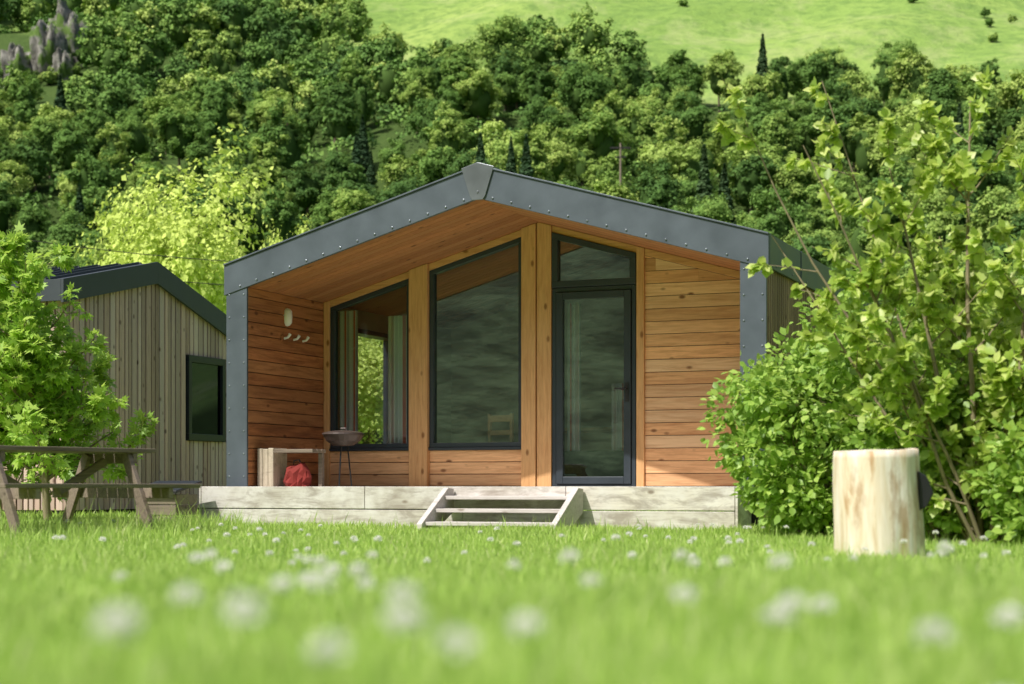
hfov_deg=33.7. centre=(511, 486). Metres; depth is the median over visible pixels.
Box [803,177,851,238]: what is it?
forest tree
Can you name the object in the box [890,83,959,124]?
forest tree
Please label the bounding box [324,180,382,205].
forest tree
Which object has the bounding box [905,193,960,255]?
forest tree
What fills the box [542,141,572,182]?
forest tree
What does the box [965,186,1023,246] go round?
forest tree
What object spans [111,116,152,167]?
forest tree
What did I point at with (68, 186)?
forest tree
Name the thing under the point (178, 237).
tree
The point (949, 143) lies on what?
forest tree
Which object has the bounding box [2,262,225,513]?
wooden cabin
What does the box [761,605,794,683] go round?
clover flower
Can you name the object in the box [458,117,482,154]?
forest tree
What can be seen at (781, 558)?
clover flower
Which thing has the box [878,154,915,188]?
forest tree
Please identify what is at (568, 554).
clover flower
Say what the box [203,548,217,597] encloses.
clover flower
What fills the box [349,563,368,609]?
clover flower
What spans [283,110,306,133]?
forest tree
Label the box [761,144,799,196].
forest tree
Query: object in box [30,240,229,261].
overhead wire
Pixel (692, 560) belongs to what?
clover flower
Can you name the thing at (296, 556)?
clover flower
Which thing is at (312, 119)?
forest tree
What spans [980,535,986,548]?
clover flower
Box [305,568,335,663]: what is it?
clover flower
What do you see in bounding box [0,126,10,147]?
forest tree
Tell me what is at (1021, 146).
forest tree
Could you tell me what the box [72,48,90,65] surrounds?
bush
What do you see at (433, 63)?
forest tree
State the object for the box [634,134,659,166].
forest tree
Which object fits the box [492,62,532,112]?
forest tree
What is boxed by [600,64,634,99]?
forest tree
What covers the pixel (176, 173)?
forest tree
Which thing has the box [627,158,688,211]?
forest tree
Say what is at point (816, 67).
forest tree
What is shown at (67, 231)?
forest tree
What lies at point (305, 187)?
forest tree
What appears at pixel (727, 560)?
clover flower
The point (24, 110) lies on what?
forest tree
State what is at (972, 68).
forest tree
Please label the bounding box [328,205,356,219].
forest tree
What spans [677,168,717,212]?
forest tree
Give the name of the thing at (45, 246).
forest tree
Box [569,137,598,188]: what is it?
forest tree
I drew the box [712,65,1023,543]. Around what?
hazel shrub
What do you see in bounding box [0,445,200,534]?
picnic table
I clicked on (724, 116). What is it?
forest tree
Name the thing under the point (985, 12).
bush
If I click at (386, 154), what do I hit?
forest tree
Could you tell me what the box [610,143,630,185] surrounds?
utility pole
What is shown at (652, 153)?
forest tree
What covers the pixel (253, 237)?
forest tree
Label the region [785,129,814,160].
forest tree
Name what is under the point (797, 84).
forest tree
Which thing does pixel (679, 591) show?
clover flower
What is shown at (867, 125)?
forest tree
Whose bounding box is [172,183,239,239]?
forest tree
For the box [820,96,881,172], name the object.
forest tree
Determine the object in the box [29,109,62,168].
forest tree
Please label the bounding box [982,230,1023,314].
hedge bush
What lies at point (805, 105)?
forest tree
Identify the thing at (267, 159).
forest tree
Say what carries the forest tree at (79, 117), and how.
on the hill
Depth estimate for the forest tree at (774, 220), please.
139.39 m
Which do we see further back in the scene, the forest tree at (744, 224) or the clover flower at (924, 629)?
the forest tree at (744, 224)
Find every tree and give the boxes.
[0,89,13,123]
[0,114,32,144]
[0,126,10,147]
[0,135,14,162]
[0,160,34,196]
[0,180,19,239]
[0,221,159,520]
[0,292,102,517]
[4,74,45,136]
[5,139,26,159]
[6,196,51,239]
[11,136,57,194]
[15,231,49,259]
[22,117,62,177]
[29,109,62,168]
[36,240,58,267]
[37,102,85,169]
[37,239,67,266]
[47,210,91,257]
[51,118,98,170]
[53,75,67,109]
[55,161,80,212]
[58,186,113,235]
[61,147,125,200]
[70,229,108,266]
[71,109,115,157]
[73,181,180,265]
[74,107,114,159]
[74,184,87,228]
[91,217,142,264]
[92,123,283,313]
[94,198,119,242]
[95,121,132,182]
[99,191,141,228]
[102,186,177,242]
[107,116,116,123]
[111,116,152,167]
[114,109,150,158]
[124,162,153,196]
[128,102,145,123]
[135,153,179,195]
[137,165,194,205]
[142,92,193,153]
[152,107,205,180]
[166,99,189,112]
[168,91,187,106]
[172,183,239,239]
[180,70,210,133]
[182,126,226,183]
[190,100,203,136]
[190,107,238,142]
[198,79,237,143]
[198,148,250,199]
[210,225,275,273]
[225,108,243,142]
[225,130,246,166]
[225,189,258,256]
[228,172,276,251]
[236,127,260,172]
[244,90,288,131]
[247,129,290,190]
[252,88,293,127]
[253,98,310,187]
[256,178,309,242]
[258,213,366,443]
[262,178,298,214]
[282,161,329,217]
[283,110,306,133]
[289,116,303,129]
[298,104,322,141]
[308,190,342,229]
[313,81,360,150]
[314,80,347,110]
[321,155,370,203]
[323,150,352,183]
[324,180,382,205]
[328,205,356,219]
[331,187,376,215]
[336,49,374,130]
[346,103,362,145]
[348,133,364,181]
[352,76,376,126]
[358,115,369,168]
[358,336,382,443]
[358,336,382,443]
[365,150,377,190]
[373,174,425,202]
[376,155,419,195]
[377,138,409,185]
[397,79,434,132]
[404,66,437,96]
[404,95,465,155]
[406,146,457,184]
[407,49,436,93]
[415,100,470,161]
[425,56,449,102]
[436,78,470,119]
[438,50,481,91]
[439,43,474,89]
[445,149,490,176]
[452,66,506,128]
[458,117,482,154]
[467,119,521,162]
[472,13,531,72]
[475,132,486,163]
[482,69,495,123]
[487,47,525,110]
[488,130,551,176]
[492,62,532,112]
[505,137,516,173]
[513,128,554,181]
[518,95,566,133]
[518,134,534,177]
[521,59,558,105]
[530,122,577,181]
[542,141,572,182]
[545,92,571,124]
[548,112,586,146]
[549,64,564,92]
[552,61,616,120]
[557,179,593,191]
[561,61,594,87]
[568,108,634,164]
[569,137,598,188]
[573,99,616,126]
[580,150,626,189]
[589,178,638,201]
[592,89,625,125]
[594,169,629,197]
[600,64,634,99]
[610,87,626,119]
[612,55,651,103]
[613,126,638,178]
[617,98,664,146]
[620,87,665,118]
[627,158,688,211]
[629,61,663,99]
[633,64,696,114]
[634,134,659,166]
[635,132,686,177]
[651,115,689,164]
[658,91,714,145]
[661,49,702,87]
[663,85,693,111]
[666,146,718,186]
[669,69,699,97]
[669,205,693,213]
[674,192,733,222]
[677,136,727,177]
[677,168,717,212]
[688,62,707,97]
[690,144,714,214]
[700,120,720,145]
[702,49,744,112]
[711,105,758,173]
[717,163,736,224]
[724,138,780,212]
[727,154,780,216]
[729,91,773,120]
[734,108,763,126]
[735,208,766,226]
[737,219,761,229]
[739,71,786,109]
[744,109,798,151]
[748,185,815,241]
[754,112,797,159]
[755,33,768,78]
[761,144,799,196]
[767,56,797,108]
[769,95,798,133]
[769,157,824,209]
[781,222,846,261]
[785,58,806,95]
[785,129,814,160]
[791,90,822,120]
[791,233,832,266]
[793,102,829,165]
[797,51,835,102]
[803,46,850,66]
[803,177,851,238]
[819,256,853,280]
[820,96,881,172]
[823,76,854,158]
[824,49,861,94]
[835,169,874,215]
[836,68,881,102]
[840,209,874,270]
[846,112,881,183]
[848,96,882,121]
[854,173,912,226]
[865,104,933,175]
[866,160,913,215]
[866,236,899,293]
[870,52,898,107]
[873,39,919,72]
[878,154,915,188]
[883,89,916,124]
[884,48,937,99]
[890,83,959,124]
[896,247,937,306]
[901,187,952,233]
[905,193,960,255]
[913,68,960,136]
[925,137,993,183]
[925,224,994,271]
[935,128,1007,203]
[944,63,973,86]
[947,83,994,133]
[949,69,1006,138]
[951,190,979,232]
[954,103,964,134]
[957,64,978,80]
[958,262,978,288]
[960,120,985,147]
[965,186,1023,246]
[977,58,1004,86]
[985,181,1023,204]
[987,161,1023,192]
[987,212,1023,265]
[990,76,1008,118]
[994,68,1023,128]
[999,108,1023,140]
[1003,141,1023,175]
[1010,116,1023,144]
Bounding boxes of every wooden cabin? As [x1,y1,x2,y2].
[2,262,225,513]
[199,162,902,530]
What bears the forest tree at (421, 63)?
on the hill
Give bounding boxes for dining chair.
[488,413,513,441]
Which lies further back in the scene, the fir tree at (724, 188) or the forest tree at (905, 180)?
the fir tree at (724, 188)
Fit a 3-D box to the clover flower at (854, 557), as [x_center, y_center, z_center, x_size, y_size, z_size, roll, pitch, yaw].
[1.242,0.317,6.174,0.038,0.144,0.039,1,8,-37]
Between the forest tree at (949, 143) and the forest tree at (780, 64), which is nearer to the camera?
the forest tree at (949, 143)
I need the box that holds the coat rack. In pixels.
[280,333,309,343]
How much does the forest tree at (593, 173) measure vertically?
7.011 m
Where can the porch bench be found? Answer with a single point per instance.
(272, 464)
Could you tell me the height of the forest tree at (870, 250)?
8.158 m
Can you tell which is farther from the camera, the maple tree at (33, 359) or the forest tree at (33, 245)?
the forest tree at (33, 245)
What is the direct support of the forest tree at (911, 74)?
on the hill
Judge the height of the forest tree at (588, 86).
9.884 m
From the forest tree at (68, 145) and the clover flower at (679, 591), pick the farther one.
the forest tree at (68, 145)
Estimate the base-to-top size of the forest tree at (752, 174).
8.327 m
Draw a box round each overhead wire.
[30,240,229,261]
[42,265,223,284]
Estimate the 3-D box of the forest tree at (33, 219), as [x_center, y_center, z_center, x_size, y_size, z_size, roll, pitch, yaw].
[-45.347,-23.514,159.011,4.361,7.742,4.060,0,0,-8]
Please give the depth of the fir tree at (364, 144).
175.71 m
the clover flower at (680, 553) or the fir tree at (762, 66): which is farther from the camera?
the fir tree at (762, 66)
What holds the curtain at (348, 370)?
hanging from the wooden cabin at (479, 276)
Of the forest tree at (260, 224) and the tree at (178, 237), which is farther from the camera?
the forest tree at (260, 224)
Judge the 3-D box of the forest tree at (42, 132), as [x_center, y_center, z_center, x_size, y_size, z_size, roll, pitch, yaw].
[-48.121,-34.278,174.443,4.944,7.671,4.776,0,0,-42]
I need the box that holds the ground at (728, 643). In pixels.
[0,510,1022,683]
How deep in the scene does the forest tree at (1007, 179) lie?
148.32 m
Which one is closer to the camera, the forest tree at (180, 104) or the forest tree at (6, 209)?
the forest tree at (6, 209)
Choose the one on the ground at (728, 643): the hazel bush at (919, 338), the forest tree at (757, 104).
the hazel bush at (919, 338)
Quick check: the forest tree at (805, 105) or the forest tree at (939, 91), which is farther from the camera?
the forest tree at (805, 105)
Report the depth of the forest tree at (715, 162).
164.84 m
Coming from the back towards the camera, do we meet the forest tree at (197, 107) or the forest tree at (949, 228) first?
the forest tree at (197, 107)
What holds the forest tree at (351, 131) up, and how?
on the hill
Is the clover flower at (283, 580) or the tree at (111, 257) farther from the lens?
the tree at (111, 257)
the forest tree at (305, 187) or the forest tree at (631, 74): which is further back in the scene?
the forest tree at (631, 74)
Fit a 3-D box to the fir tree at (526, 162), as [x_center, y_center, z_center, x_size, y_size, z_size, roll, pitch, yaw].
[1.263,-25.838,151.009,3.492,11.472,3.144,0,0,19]
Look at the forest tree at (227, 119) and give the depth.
186.49 m
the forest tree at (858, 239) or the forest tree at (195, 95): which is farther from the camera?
the forest tree at (195, 95)
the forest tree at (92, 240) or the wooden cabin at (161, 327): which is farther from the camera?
the forest tree at (92, 240)
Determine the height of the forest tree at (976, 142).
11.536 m
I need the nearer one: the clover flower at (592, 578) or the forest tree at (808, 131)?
the clover flower at (592, 578)
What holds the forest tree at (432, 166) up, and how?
on the hill
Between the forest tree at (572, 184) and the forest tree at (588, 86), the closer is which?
the forest tree at (572, 184)
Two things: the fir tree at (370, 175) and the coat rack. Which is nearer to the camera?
the coat rack
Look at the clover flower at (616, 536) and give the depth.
8.64 m
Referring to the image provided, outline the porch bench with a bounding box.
[258,448,325,486]
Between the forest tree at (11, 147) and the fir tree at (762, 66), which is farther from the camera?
the fir tree at (762, 66)
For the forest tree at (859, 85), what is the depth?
182.06 m
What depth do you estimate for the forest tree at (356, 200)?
151.74 m
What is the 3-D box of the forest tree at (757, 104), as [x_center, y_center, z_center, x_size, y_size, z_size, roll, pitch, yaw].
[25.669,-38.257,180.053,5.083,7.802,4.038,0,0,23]
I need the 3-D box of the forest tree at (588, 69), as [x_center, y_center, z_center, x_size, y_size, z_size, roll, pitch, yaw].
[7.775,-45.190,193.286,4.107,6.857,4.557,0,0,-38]
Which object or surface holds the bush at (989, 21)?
on the hill
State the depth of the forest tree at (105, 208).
149.61 m
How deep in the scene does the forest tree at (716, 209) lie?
141.53 m
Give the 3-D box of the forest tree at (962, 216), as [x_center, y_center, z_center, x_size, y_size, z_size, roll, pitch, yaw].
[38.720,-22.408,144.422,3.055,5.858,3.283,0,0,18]
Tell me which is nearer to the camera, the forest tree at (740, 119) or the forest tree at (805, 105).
the forest tree at (740, 119)
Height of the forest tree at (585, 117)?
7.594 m
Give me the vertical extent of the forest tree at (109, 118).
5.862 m
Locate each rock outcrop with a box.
[0,42,31,87]
[25,19,69,74]
[47,0,89,66]
[49,47,74,81]
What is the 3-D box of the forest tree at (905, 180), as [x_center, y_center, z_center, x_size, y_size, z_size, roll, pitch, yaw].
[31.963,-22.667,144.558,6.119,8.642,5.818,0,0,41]
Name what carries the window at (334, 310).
in the wooden cabin at (479, 276)
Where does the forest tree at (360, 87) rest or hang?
on the hill
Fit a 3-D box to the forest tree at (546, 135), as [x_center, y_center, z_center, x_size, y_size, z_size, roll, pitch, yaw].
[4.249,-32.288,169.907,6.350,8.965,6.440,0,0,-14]
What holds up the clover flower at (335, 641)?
on the ground at (728, 643)
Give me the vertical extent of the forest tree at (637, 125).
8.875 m
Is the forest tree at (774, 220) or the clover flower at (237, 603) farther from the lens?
the forest tree at (774, 220)
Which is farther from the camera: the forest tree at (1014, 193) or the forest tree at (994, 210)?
the forest tree at (1014, 193)
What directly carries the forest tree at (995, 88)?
on the hill
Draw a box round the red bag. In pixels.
[283,459,311,486]
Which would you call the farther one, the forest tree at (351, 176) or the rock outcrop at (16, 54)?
the rock outcrop at (16, 54)
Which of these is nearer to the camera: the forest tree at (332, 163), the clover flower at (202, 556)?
the clover flower at (202, 556)
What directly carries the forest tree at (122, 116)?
on the hill
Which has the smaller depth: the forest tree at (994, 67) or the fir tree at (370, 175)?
the fir tree at (370, 175)
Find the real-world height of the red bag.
0.318 m
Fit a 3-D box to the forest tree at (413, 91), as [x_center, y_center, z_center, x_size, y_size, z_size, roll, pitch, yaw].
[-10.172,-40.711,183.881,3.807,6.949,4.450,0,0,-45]
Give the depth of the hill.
230.26 m
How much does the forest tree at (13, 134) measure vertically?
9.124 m
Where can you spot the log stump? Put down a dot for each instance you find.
(881, 498)
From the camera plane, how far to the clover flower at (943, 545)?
4.80 m
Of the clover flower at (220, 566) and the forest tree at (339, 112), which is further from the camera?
the forest tree at (339, 112)
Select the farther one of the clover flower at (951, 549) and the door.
the door
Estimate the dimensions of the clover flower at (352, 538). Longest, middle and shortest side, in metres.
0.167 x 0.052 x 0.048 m
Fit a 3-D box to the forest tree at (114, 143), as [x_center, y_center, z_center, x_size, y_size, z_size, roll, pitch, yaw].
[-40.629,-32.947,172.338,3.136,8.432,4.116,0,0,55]
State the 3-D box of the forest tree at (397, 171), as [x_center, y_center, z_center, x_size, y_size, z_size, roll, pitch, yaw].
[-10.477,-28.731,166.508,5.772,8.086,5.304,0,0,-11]
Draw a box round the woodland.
[0,0,1013,293]
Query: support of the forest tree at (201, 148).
on the hill
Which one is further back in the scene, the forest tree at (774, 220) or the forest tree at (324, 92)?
the forest tree at (324, 92)
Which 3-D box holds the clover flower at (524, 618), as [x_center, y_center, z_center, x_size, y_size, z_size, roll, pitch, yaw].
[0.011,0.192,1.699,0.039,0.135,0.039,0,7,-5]
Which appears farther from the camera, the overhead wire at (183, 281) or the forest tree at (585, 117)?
the forest tree at (585, 117)
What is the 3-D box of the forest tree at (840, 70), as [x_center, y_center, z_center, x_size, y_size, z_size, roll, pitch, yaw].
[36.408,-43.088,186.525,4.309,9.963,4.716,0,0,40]
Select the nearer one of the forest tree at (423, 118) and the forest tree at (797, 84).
the forest tree at (423, 118)
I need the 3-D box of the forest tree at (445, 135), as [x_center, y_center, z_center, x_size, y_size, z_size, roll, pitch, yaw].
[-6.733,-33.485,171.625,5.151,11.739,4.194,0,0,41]
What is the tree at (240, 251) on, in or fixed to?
on the ground at (728, 643)
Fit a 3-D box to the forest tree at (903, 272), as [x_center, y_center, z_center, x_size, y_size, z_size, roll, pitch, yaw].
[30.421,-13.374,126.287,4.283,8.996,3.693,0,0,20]
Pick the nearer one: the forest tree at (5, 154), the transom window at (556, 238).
the transom window at (556, 238)
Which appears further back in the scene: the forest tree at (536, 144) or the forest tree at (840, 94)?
the forest tree at (840, 94)
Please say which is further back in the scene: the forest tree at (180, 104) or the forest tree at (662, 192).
the forest tree at (180, 104)
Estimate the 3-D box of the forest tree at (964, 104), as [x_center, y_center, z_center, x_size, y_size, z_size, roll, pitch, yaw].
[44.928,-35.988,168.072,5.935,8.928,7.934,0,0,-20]
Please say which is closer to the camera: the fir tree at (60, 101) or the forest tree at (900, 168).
the forest tree at (900, 168)
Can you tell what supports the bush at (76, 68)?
on the hill
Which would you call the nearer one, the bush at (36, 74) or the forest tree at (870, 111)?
the forest tree at (870, 111)
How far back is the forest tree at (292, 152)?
170.31 m
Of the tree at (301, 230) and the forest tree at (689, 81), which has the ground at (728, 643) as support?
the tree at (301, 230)
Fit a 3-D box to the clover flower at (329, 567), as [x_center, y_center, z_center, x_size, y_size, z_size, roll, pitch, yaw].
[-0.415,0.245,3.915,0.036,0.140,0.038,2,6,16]
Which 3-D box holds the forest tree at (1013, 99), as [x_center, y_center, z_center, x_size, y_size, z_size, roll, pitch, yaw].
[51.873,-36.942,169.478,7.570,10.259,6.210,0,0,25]
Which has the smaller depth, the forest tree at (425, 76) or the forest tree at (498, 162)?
the forest tree at (498, 162)
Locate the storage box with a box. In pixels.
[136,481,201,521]
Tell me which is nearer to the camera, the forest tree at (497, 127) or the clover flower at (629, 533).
the clover flower at (629, 533)
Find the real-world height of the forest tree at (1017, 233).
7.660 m
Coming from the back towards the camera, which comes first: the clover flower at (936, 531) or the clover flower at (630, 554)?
the clover flower at (936, 531)
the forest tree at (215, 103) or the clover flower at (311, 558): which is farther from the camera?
the forest tree at (215, 103)
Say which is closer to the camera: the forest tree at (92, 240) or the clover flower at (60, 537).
the clover flower at (60, 537)
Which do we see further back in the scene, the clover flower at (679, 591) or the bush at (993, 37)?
the bush at (993, 37)
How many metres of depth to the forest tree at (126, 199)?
149.13 m
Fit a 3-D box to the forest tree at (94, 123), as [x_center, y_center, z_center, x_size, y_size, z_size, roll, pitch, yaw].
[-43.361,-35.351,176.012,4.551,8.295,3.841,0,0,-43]
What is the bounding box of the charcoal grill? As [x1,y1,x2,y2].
[322,428,363,486]
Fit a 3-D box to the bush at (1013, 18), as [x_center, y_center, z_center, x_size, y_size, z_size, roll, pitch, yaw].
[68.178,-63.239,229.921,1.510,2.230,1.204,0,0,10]
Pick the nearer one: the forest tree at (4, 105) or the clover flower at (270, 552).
the clover flower at (270, 552)
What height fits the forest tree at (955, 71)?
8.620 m
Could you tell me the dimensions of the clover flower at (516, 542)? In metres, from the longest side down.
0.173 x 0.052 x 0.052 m
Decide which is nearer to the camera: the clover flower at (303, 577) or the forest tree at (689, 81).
the clover flower at (303, 577)
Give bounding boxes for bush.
[21,70,40,81]
[37,66,58,85]
[67,62,80,74]
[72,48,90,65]
[676,0,687,6]
[697,309,896,538]
[758,256,967,529]
[842,340,1012,541]
[873,260,1023,518]
[966,401,1023,548]
[967,237,1023,356]
[979,8,990,17]
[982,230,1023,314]
[984,18,994,25]
[987,32,997,42]
[1007,14,1017,22]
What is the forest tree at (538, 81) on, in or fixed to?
on the hill
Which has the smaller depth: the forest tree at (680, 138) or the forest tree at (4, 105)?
the forest tree at (680, 138)
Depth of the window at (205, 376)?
28.59 m
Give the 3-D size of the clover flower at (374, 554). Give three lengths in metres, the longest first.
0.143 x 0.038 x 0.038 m
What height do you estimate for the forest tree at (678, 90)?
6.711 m
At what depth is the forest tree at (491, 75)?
185.84 m
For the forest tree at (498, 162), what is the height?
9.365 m
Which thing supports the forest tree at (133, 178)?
on the hill
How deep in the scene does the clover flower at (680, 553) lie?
4.04 m
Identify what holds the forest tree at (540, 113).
on the hill
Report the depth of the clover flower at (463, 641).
1.46 m
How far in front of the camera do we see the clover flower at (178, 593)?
2.04 m
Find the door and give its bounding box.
[552,284,635,486]
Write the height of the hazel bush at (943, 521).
1.669 m
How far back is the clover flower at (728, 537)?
10.81 m
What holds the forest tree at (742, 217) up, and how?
on the hill
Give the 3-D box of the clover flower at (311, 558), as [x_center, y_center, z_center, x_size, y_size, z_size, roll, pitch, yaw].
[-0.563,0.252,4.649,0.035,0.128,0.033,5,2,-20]
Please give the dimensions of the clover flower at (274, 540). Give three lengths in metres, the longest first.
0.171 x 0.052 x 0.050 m
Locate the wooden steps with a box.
[417,488,582,529]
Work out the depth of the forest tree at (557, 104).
181.78 m
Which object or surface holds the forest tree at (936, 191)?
on the hill
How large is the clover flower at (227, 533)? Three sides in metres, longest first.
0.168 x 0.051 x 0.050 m
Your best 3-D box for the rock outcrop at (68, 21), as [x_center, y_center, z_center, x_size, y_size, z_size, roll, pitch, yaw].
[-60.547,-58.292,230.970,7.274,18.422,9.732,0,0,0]
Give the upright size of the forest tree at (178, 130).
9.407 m
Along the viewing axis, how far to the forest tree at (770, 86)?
181.46 m
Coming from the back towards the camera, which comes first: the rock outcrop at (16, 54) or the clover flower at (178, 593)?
the rock outcrop at (16, 54)
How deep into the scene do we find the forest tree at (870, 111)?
166.52 m
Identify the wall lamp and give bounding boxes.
[284,308,291,325]
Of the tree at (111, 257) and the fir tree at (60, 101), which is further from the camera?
the fir tree at (60, 101)
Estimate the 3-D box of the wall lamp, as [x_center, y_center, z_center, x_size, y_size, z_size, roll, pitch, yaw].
[-2.673,-2.020,20.100,0.120,0.220,0.120,0,0,22]
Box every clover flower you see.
[58,535,65,556]
[89,604,142,683]
[114,571,127,605]
[170,584,202,673]
[188,552,201,581]
[195,553,203,576]
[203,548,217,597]
[214,561,232,611]
[221,592,268,683]
[223,532,230,551]
[266,550,273,575]
[268,575,293,648]
[272,538,279,558]
[294,554,302,573]
[297,572,315,621]
[303,555,314,591]
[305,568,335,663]
[307,633,349,683]
[314,555,326,588]
[325,563,340,604]
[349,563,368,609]
[350,536,357,555]
[359,576,375,617]
[367,551,377,567]
[374,535,381,548]
[383,603,428,683]
[386,583,421,672]
[435,627,476,683]
[506,612,542,683]
[507,559,519,588]
[512,541,519,559]
[559,549,578,604]
[579,573,602,640]
[610,534,620,554]
[626,531,632,547]
[627,551,636,570]
[671,585,697,663]
[674,549,689,584]
[687,557,699,581]
[717,557,731,578]
[724,536,731,551]
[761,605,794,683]
[769,554,790,623]
[775,592,807,663]
[810,595,833,656]
[848,555,857,565]
[900,539,907,557]
[914,619,953,683]
[932,530,938,546]
[937,541,949,578]
[943,545,953,570]
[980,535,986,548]
[990,605,1023,681]
[1002,550,1010,569]
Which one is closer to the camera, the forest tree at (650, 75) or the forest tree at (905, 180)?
the forest tree at (905, 180)
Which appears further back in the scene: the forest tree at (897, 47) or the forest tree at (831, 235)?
the forest tree at (897, 47)
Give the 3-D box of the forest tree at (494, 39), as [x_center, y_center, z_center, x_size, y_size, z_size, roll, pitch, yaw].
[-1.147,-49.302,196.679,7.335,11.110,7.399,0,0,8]
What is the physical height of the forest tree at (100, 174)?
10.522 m
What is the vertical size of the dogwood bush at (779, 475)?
2.074 m
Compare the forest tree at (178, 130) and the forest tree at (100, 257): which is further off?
the forest tree at (178, 130)
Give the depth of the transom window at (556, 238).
19.61 m
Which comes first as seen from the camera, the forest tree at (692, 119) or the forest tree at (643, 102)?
the forest tree at (692, 119)
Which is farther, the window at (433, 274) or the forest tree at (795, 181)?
the forest tree at (795, 181)
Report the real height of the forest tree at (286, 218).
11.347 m
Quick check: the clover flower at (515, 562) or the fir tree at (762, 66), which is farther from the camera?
the fir tree at (762, 66)
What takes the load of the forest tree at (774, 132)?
on the hill
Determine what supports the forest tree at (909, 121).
on the hill
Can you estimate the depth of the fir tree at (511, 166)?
154.82 m
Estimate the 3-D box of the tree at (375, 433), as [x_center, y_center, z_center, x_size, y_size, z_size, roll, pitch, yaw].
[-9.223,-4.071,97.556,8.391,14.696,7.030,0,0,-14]
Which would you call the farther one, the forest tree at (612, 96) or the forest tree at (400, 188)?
the forest tree at (612, 96)
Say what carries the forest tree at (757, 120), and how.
on the hill
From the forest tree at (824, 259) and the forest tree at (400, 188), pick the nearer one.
the forest tree at (824, 259)
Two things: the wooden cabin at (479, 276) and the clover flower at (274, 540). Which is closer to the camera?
the clover flower at (274, 540)
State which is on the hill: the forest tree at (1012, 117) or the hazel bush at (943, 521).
the forest tree at (1012, 117)
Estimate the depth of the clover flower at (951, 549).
6.22 m
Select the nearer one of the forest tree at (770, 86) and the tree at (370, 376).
the tree at (370, 376)
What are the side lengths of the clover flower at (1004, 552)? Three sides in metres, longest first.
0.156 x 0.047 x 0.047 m
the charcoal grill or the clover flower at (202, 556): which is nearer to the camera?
the clover flower at (202, 556)
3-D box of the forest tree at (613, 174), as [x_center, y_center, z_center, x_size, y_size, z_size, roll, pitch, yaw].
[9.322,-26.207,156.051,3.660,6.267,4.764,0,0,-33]
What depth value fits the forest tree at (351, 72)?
192.97 m
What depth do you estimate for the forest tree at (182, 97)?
196.71 m
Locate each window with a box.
[186,355,225,441]
[330,279,408,448]
[358,328,387,443]
[429,237,520,447]
[552,232,635,287]
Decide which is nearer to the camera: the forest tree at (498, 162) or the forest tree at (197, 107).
the forest tree at (498, 162)
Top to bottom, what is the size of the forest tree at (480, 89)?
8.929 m
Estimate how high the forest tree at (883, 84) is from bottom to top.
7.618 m
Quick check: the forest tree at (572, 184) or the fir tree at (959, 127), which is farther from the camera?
the fir tree at (959, 127)
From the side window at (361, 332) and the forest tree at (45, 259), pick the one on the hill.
the forest tree at (45, 259)
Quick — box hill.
[0,0,1023,340]
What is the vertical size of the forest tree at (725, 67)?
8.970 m
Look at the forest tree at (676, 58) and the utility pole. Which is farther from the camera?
the forest tree at (676, 58)
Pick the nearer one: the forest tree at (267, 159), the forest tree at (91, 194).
the forest tree at (91, 194)
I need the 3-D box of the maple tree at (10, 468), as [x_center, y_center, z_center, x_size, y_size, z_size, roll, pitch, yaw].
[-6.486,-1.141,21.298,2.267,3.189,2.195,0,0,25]
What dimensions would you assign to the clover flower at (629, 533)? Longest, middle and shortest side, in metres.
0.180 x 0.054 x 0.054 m
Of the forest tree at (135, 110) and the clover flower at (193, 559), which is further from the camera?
the forest tree at (135, 110)
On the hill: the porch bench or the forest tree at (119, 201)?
the forest tree at (119, 201)
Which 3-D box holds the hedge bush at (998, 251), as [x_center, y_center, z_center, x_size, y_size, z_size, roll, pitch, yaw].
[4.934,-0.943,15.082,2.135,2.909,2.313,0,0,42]
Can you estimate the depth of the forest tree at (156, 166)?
159.99 m
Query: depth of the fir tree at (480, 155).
155.87 m
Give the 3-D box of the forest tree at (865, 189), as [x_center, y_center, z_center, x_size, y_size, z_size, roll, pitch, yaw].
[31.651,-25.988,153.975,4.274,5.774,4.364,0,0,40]
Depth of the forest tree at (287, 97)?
189.74 m
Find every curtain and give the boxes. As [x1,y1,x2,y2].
[340,310,357,443]
[388,315,406,443]
[567,303,580,450]
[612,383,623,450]
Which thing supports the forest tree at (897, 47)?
on the hill
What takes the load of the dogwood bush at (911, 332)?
on the ground at (728, 643)
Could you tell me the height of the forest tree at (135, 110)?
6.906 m
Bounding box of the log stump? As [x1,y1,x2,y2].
[833,448,932,558]
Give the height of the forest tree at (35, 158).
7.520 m
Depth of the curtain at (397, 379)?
20.72 m
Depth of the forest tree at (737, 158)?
158.01 m
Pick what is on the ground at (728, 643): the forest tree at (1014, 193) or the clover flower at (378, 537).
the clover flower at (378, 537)
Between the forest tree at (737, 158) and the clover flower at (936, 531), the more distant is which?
the forest tree at (737, 158)
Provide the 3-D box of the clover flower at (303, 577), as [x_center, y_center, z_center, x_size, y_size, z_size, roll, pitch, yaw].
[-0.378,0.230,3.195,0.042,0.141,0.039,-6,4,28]
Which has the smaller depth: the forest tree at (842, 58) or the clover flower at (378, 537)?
the clover flower at (378, 537)
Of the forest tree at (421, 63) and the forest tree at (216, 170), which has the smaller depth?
the forest tree at (216, 170)

